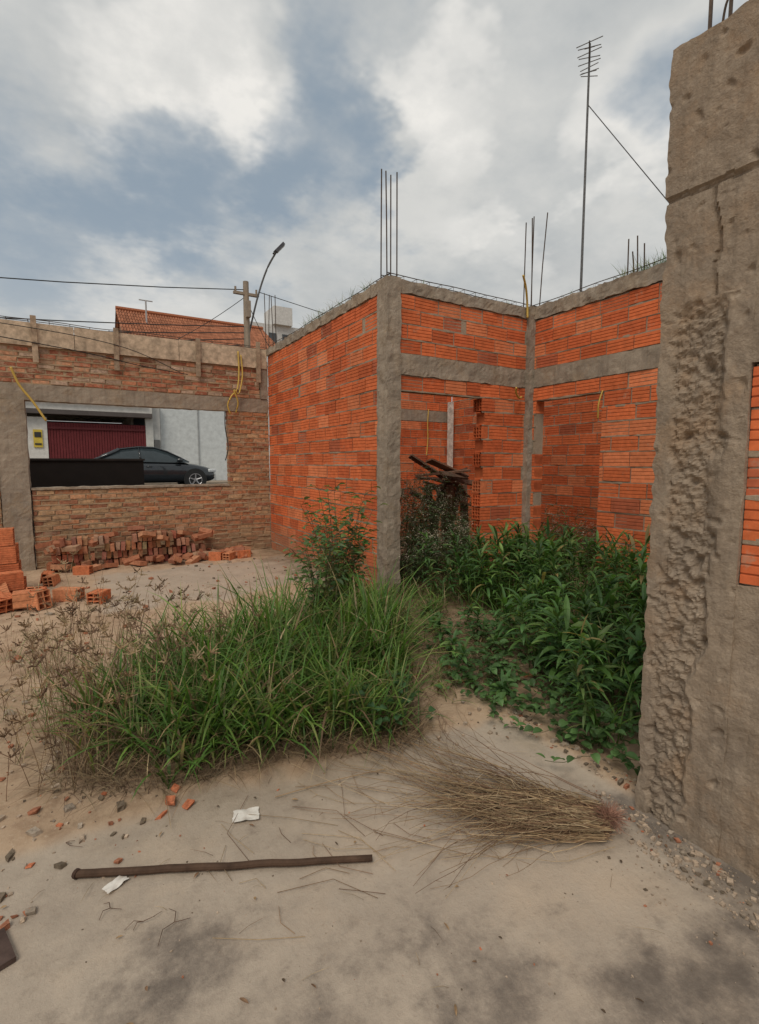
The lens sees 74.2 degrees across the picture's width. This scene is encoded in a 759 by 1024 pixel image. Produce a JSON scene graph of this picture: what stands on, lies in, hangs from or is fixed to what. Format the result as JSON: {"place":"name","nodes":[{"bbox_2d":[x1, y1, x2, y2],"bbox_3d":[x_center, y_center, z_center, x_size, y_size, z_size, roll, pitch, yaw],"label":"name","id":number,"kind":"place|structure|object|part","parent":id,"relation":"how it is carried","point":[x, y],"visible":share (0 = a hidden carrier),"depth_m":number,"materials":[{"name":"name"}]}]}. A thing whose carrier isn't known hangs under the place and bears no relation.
{"place":"outdoors","nodes":[
{"label":"outdoors","id":0,"kind":"place"},
{"bbox_2d":[207,480,270,503],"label":"pavement","id":1,"kind":"structure","parent":0,"point":[222,481],"depth_m":22.05,"materials":[{"name":"concrete"}]},
{"bbox_2d":[0,0,746,423],"label":"sky","id":2,"kind":"structure","parent":0,"point":[162,143],"materials":[{"name":"grey"}]},
{"bbox_2d":[0,508,758,1023],"bbox_3d":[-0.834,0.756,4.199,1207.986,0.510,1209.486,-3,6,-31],"label":"ground","id":3,"kind":"structure","parent":0,"point":[592,952],"depth_m":1.58,"materials":[{"name":"beige sand"}]},
{"bbox_2d":[0,927,15,970],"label":"broken board","id":4,"kind":"object","parent":3,"relation":"on","point":[7,956],"visible":1,"depth_m":1.38,"materials":[{"name":"brown wood"}]},
{"bbox_2d":[0,398,36,571],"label":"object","id":5,"kind":"structure","parent":3,"relation":"on","point":[16,495],"depth_m":6.17,"materials":[{"name":"concrete"}]},
{"bbox_2d":[29,458,144,534],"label":"black boundary wall","id":6,"kind":"structure","parent":3,"relation":"on","point":[52,472],"depth_m":7.74,"materials":[{"name":"black paint"}]},
{"bbox_2d":[26,401,153,458],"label":"garage house","id":7,"kind":"structure","parent":3,"relation":"on","point":[84,435],"depth_m":20.81,"materials":[{"name":"red metal"}]},
{"bbox_2d":[33,429,42,446],"bbox_3d":[-13.532,-2.918,19.867,0.300,0.700,0.060,-3,6,-31],"label":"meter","id":8,"kind":"object","parent":7,"relation":"attached to","point":[37,438],"visible":1,"depth_m":19.85,"materials":[{"name":"yellow plastic"}]},
{"bbox_2d":[102,876,128,893],"bbox_3d":[-0.846,1.191,1.607,0.037,0.009,0.073,3,6,29],"label":"paper scrap","id":9,"kind":"object","parent":3,"relation":"on","point":[115,883],"visible":1,"depth_m":1.60,"materials":[{"name":"white paper"}]},
{"bbox_2d":[0,527,250,612],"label":"hollow brick pile","id":10,"kind":"object","parent":3,"relation":"on","point":[14,590],"visible":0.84,"depth_m":4.86,"materials":[{"name":"brick"}]},
{"bbox_2d":[0,550,261,800],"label":"dry weeds","id":11,"kind":"object","parent":3,"relation":"on","point":[44,633],"visible":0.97,"depth_m":2.64,"materials":[{"name":"plant"}]},
{"bbox_2d":[0,411,270,568],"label":"bricks","id":12,"kind":"object","parent":3,"relation":"on","point":[235,515],"visible":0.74,"depth_m":7.26,"materials":[{"name":"brown brick"}]},
{"bbox_2d":[31,483,229,489],"bbox_3d":[-3.344,-0.355,6.966,2.465,0.047,0.182,-3,6,-31],"label":"window sill","id":13,"kind":"structure","parent":12,"relation":"on","point":[109,486],"depth_m":6.83,"materials":[{"name":"concrete"}]},
{"bbox_2d":[0,382,267,412],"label":"lintel beam","id":14,"kind":"structure","parent":12,"relation":"on","point":[71,395],"depth_m":6.74,"materials":[{"name":"concrete"}]},
{"bbox_2d":[10,351,242,459],"bbox_3d":[-3.236,-1.506,6.777,2.817,1.603,0.189,-3,6,-31],"label":"electrical conduit","id":15,"kind":"object","parent":14,"relation":"attached to","point":[32,400],"visible":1,"depth_m":7.35,"materials":[{"name":"plastic"}]},
{"bbox_2d":[0,343,259,398],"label":"bricks","id":16,"kind":"object","parent":14,"relation":"on","point":[80,354],"visible":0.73,"depth_m":6.70,"materials":[{"name":"brown brick"}]},
{"bbox_2d":[0,343,259,398],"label":"mortar","id":17,"kind":"object","parent":14,"relation":"on","point":[99,374],"visible":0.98,"depth_m":6.65,"materials":[{"name":"grey concrete"}]},
{"bbox_2d":[0,315,266,382],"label":"formwork board","id":18,"kind":"object","parent":17,"relation":"on","point":[197,351],"visible":0.89,"depth_m":6.66,"materials":[{"name":"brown wood"}]},
{"bbox_2d":[0,315,266,374],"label":"rebar","id":19,"kind":"object","parent":18,"relation":"attached to","point":[107,342],"visible":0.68,"depth_m":6.54,"materials":[{"name":"metal"}]},
{"bbox_2d":[259,369,267,399],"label":"top column","id":20,"kind":"structure","parent":14,"relation":"on","point":[263,389],"depth_m":7.67,"materials":[{"name":"concrete"}]},
{"bbox_2d":[0,411,270,567],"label":"mortar","id":21,"kind":"object","parent":3,"relation":"on","point":[154,497],"visible":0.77,"depth_m":7.29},
{"bbox_2d":[35,525,251,570],"bbox_3d":[-3.035,0.447,6.719,2.640,0.556,0.705,-3,6,-31],"label":"solid brick pile","id":22,"kind":"object","parent":3,"relation":"on","point":[61,548],"visible":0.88,"depth_m":6.56,"materials":[{"name":"brick"}]},
{"bbox_2d":[93,446,215,483],"bbox_3d":[-8.203,-1.554,17.870,4.367,1.535,2.020,-3,6,-31],"label":"parked car","id":23,"kind":"object","parent":3,"relation":"on","point":[162,466],"visible":0.54,"depth_m":17.37,"materials":[{"name":"paint"}]},
{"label":"windows","id":24,"kind":"part","parent":23,"relation":"part of","materials":[{"name":"black glass"}]},
{"bbox_2d":[144,482,227,484],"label":"kerb","id":25,"kind":"structure","parent":3,"relation":"on","point":[177,483],"depth_m":20.12,"materials":[{"name":"concrete"}]},
{"bbox_2d":[115,299,272,479],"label":"tiled roof house","id":26,"kind":"structure","parent":3,"relation":"on","point":[197,437],"depth_m":23.75,"materials":[{"name":"white paint"}]},
{"bbox_2d":[71,854,372,879],"bbox_3d":[-0.512,1.179,1.673,0.980,0.028,0.032,0,6,-4],"label":"wooden pole","id":27,"kind":"object","parent":3,"relation":"on","point":[77,873],"visible":1,"depth_m":1.66,"materials":[{"name":"brown wood"}]},
{"bbox_2d":[0,542,465,800],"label":"grass clump","id":28,"kind":"object","parent":3,"relation":"on","point":[287,649],"visible":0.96,"depth_m":2.57,"materials":[{"name":"green plant"}]},
{"bbox_2d":[233,281,256,347],"bbox_3d":[-3.139,-2.839,12.072,0.600,5.238,0.300,-3,6,-31],"label":"utility pole","id":29,"kind":"object","parent":3,"relation":"on","point":[245,293],"visible":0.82,"depth_m":11.87,"materials":[{"name":"concrete"}]},
{"bbox_2d":[0,277,321,345],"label":"overhead wires","id":30,"kind":"object","parent":29,"relation":"attached to","point":[154,324],"visible":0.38,"depth_m":10.99,"materials":[{"name":"plastic"}]},
{"bbox_2d":[250,242,284,331],"bbox_3d":[-2.672,-5.332,11.871,0.908,2.066,0.228,-1,6,-8],"label":"street lamp","id":31,"kind":"object","parent":29,"relation":"attached to","point":[278,248],"visible":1,"depth_m":11.89,"materials":[{"name":"metal"}]},
{"bbox_2d":[232,806,259,821],"bbox_3d":[-0.512,1.161,1.925,0.102,0.009,0.074,-1,6,-13],"label":"paper scrap","id":32,"kind":"object","parent":3,"relation":"on","point":[243,814],"visible":1,"depth_m":1.92,"materials":[{"name":"white paper"}]},
{"bbox_2d":[250,305,300,343],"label":"apartment building","id":33,"kind":"structure","parent":3,"relation":"on","point":[284,325],"depth_m":57.60,"materials":[{"name":"white paint"}]},
{"bbox_2d":[267,296,377,589],"bbox_3d":[-0.806,-0.750,6.433,0.138,3.000,3.310,-3,6,-31],"label":"side wall mortar","id":34,"kind":"object","parent":3,"relation":"on","point":[351,367],"visible":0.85,"depth_m":6.02,"materials":[{"name":"grey concrete"}]},
{"bbox_3d":[3.564,-2.270,6.053,0.176,0.139,8.234,-3,6,-31],"label":"ring beam","id":35,"kind":"object","parent":34,"relation":"on","visible":0},
{"bbox_2d":[52,247,666,326],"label":"wall top weeds","id":36,"kind":"object","parent":35,"relation":"on","point":[622,271],"depth_m":4.71,"materials":[{"name":"green plant"}]},
{"bbox_2d":[264,169,664,353],"bbox_3d":[1.357,-2.702,4.851,2.424,1.150,8.324,-3,6,-31],"label":"rebar","id":37,"kind":"object","parent":35,"relation":"on","point":[396,274],"visible":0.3,"depth_m":4.86,"materials":[{"name":"metal"}]},
{"bbox_2d":[268,296,377,590],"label":"side wall bricks","id":38,"kind":"object","parent":3,"relation":"on","point":[358,416],"visible":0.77,"depth_m":6.01,"materials":[{"name":"brick"}]},
{"bbox_2d":[266,283,376,355],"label":"ring beam side","id":39,"kind":"structure","parent":38,"relation":"on","point":[362,297],"depth_m":5.78,"materials":[{"name":"grey concrete"}]},
{"bbox_2d":[2,584,661,987],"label":"dry grass litter","id":40,"kind":"object","parent":3,"relation":"on","point":[112,774],"visible":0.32,"depth_m":2.21,"materials":[{"name":"plant"}]},
{"bbox_2d":[0,732,666,1023],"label":"twigs and dead leaves","id":41,"kind":"object","parent":3,"relation":"on","point":[243,999],"visible":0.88,"depth_m":1.47,"materials":[{"name":"plant"}]},
{"bbox_2d":[25,783,643,950],"bbox_3d":[-0.128,1.171,1.752,2.143,0.045,0.568,1,6,10],"label":"broken roof tile","id":42,"kind":"object","parent":3,"relation":"on","point":[187,804],"visible":0.97,"depth_m":1.98,"materials":[{"name":"orange ceramic"}]},
{"bbox_2d":[283,483,388,625],"bbox_3d":[-0.345,0.324,4.351,0.828,1.196,2.043,0,6,-3],"label":"leafy shrub","id":43,"kind":"object","parent":3,"relation":"on","point":[336,551],"visible":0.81,"depth_m":3.95,"materials":[{"name":"green plant"}]},
{"bbox_2d":[0,558,758,1023],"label":"rubble","id":44,"kind":"object","parent":3,"relation":"on","point":[644,826],"visible":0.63,"depth_m":1.84,"materials":[{"name":"orange brick"}]},
{"bbox_2d":[376,275,401,596],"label":"corner column","id":45,"kind":"structure","parent":3,"relation":"on","point":[388,370],"depth_m":4.85,"materials":[{"name":"concrete"}]},
{"bbox_2d":[400,421,446,535],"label":"back wall lower bricks","id":46,"kind":"object","parent":3,"relation":"on","point":[405,426],"visible":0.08,"depth_m":9.29,"materials":[{"name":"ceramic"}]},
{"bbox_2d":[401,409,447,422],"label":"back beam","id":47,"kind":"structure","parent":46,"relation":"on","point":[418,415],"depth_m":9.26,"materials":[{"name":"concrete"}]},
{"bbox_2d":[401,393,447,411],"bbox_3d":[-0.140,-2.146,8.727,3.460,0.640,0.137,-3,6,-31],"label":"back wall upper mortar","id":48,"kind":"object","parent":47,"relation":"on","point":[419,401],"visible":0.09,"depth_m":9.17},
{"bbox_2d":[401,393,451,411],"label":"back wall upper bricks","id":49,"kind":"object","parent":47,"relation":"on","point":[439,406],"visible":0.18,"depth_m":9.27,"materials":[{"name":"ceramic"}]},
{"bbox_2d":[400,420,446,530],"bbox_3d":[-0.140,-0.559,8.880,3.460,2.150,0.138,-3,6,-31],"label":"back wall lower mortar","id":50,"kind":"object","parent":3,"relation":"on","point":[419,454],"visible":0.16,"depth_m":9.26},
{"bbox_2d":[216,686,631,939],"bbox_3d":[-0.027,1.097,2.115,1.486,0.100,1.532,-3,6,-31],"label":"straw bundle","id":51,"kind":"object","parent":3,"relation":"on","point":[541,810],"visible":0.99,"depth_m":1.90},
{"bbox_2d":[408,454,473,553],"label":"wooden planks","id":52,"kind":"object","parent":3,"relation":"on","point":[460,477],"visible":0.59,"depth_m":7.23,"materials":[{"name":"brown wood"}]},
{"bbox_2d":[401,375,524,581],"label":"brick wall","id":53,"kind":"structure","parent":3,"relation":"on","point":[480,431],"depth_m":5.58,"materials":[{"name":"orange brick"}]},
{"bbox_2d":[400,353,525,387],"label":"concrete beam","id":54,"kind":"structure","parent":53,"relation":"on","point":[425,366],"depth_m":5.21,"materials":[{"name":"concrete"}]},
{"bbox_2d":[401,294,526,368],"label":"brick wall","id":55,"kind":"structure","parent":54,"relation":"on","point":[431,321],"depth_m":5.18,"materials":[{"name":"orange brick"}]},
{"bbox_2d":[401,280,527,318],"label":"concrete beam","id":56,"kind":"structure","parent":55,"relation":"on","point":[446,296],"depth_m":5.14,"materials":[{"name":"grey concrete"}]},
{"bbox_2d":[401,293,526,369],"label":"mortar joints","id":57,"kind":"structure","parent":54,"relation":"on","point":[463,326],"depth_m":5.19,"materials":[{"name":"grey concrete"}]},
{"bbox_2d":[401,375,524,560],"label":"mortar joints","id":58,"kind":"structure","parent":3,"relation":"on","point":[445,394],"depth_m":5.56,"materials":[{"name":"grey concrete"}]},
{"bbox_2d":[330,607,640,775],"bbox_3d":[0.944,0.955,3.127,1.904,0.273,2.136,2,6,22],"label":"creeping vine","id":59,"kind":"object","parent":3,"relation":"on","point":[571,735],"visible":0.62,"depth_m":2.75,"materials":[{"name":"green plant"}]},
{"bbox_2d":[348,543,645,751],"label":"grass tufts","id":60,"kind":"object","parent":3,"relation":"on","point":[458,592],"visible":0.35,"depth_m":4.07,"materials":[{"name":"green plant"}]},
{"bbox_2d":[399,458,596,592],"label":"flowering weeds","id":61,"kind":"object","parent":3,"relation":"on","point":[412,537],"visible":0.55,"depth_m":5.70,"materials":[{"name":"green plant"}]},
{"bbox_2d":[392,517,650,752],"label":"lance leaved weeds","id":62,"kind":"object","parent":3,"relation":"on","point":[542,577],"visible":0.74,"depth_m":3.50,"materials":[{"name":"green plant"}]},
{"bbox_2d":[452,394,602,555],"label":"wall bricks","id":63,"kind":"object","parent":3,"relation":"on","point":[461,462],"depth_m":7.42,"materials":[{"name":"brick"}]},
{"bbox_2d":[452,396,602,547],"bbox_3d":[3.559,-0.722,6.198,0.138,2.990,8.230,-3,6,-31],"label":"wall mortar","id":64,"kind":"object","parent":3,"relation":"on","point":[585,444],"depth_m":7.48,"materials":[{"name":"grey concrete"}]},
{"bbox_2d":[521,306,535,543],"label":"corner column","id":65,"kind":"structure","parent":3,"relation":"on","point":[528,415],"depth_m":5.72,"materials":[{"name":"concrete"}]},
{"bbox_2d":[529,367,659,591],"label":"lower bricks wall","id":66,"kind":"structure","parent":3,"relation":"on","point":[630,443],"depth_m":4.83,"materials":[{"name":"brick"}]},
{"bbox_2d":[426,275,602,455],"bbox_3d":[1.290,-1.763,7.009,0.572,1.871,4.560,-2,6,-16],"label":"electrical conduit","id":67,"kind":"object","parent":66,"relation":"attached to","point":[527,313],"visible":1,"depth_m":5.52,"materials":[{"name":"plastic"}]},
{"bbox_2d":[533,343,660,387],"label":"belt beam","id":68,"kind":"structure","parent":66,"relation":"on","point":[643,358],"depth_m":4.96,"materials":[{"name":"concrete"}]},
{"bbox_2d":[534,283,662,368],"bbox_3d":[3.006,-1.695,3.724,0.151,0.539,4.737,-3,6,-31],"label":"brick wall","id":69,"kind":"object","parent":68,"relation":"on","point":[634,326],"depth_m":4.94,"materials":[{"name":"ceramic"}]},
{"bbox_2d":[535,282,662,369],"bbox_3d":[3.001,-1.694,3.721,0.138,0.540,4.737,-3,6,-31],"label":"wall upper mortar","id":70,"kind":"object","parent":69,"relation":"on","point":[618,324],"depth_m":4.95,"materials":[{"name":"grey concrete"}]},
{"bbox_2d":[535,264,665,320],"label":"ring beam","id":71,"kind":"structure","parent":70,"relation":"on","point":[629,283],"depth_m":4.90,"materials":[{"name":"concrete"}]},
{"bbox_2d":[576,36,668,291],"bbox_3d":[4.036,-2.821,5.583,0.737,7.254,4.843,-3,6,-31],"label":"television antenna","id":72,"kind":"object","parent":71,"relation":"on","point":[589,57],"visible":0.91,"depth_m":7.16,"materials":[{"name":"metal"}]},
{"bbox_2d":[635,0,758,857],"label":"column shaft","id":73,"kind":"object","parent":3,"relation":"on","point":[706,365],"visible":0.81,"depth_m":1.70,"materials":[{"name":"concrete"}]},
{"bbox_2d":[708,0,732,28],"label":"rebar","id":74,"kind":"object","parent":73,"relation":"in","point":[710,14],"visible":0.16,"depth_m":1.65,"materials":[{"name":"metal"}]},
{"bbox_2d":[719,584,758,881],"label":"wall","id":75,"kind":"structure","parent":3,"relation":"on","point":[739,840],"depth_m":1.64,"materials":[{"name":"beige concrete"}]},
{"bbox_2d":[739,366,758,585],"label":"infill bricks","id":76,"kind":"object","parent":75,"relation":"on","point":[749,570],"visible":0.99,"depth_m":1.59,"materials":[{"name":"orange brick"}]},
{"bbox_2d":[742,364,758,586],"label":"infill mortar","id":77,"kind":"object","parent":75,"relation":"on","point":[753,454],"visible":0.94,"depth_m":1.59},
{"bbox_2d":[447,402,453,466],"bbox_3d":[1.339,-0.818,9.543,0.080,2.500,0.080,-3,6,-31],"label":"door post","id":78,"kind":"object","parent":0,"point":[450,418],"depth_m":9.45,"materials":[{"name":"grey wood"}]},
{"bbox_2d":[752,284,758,362],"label":"infill beam","id":79,"kind":"structure","parent":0,"point":[755,356],"depth_m":1.55,"materials":[{"name":"grey concrete"}]},
{"bbox_2d":[757,260,758,283],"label":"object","id":80,"kind":"object","parent":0,"point":[758,272],"visible":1,"depth_m":1.54,"materials":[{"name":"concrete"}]}
]}

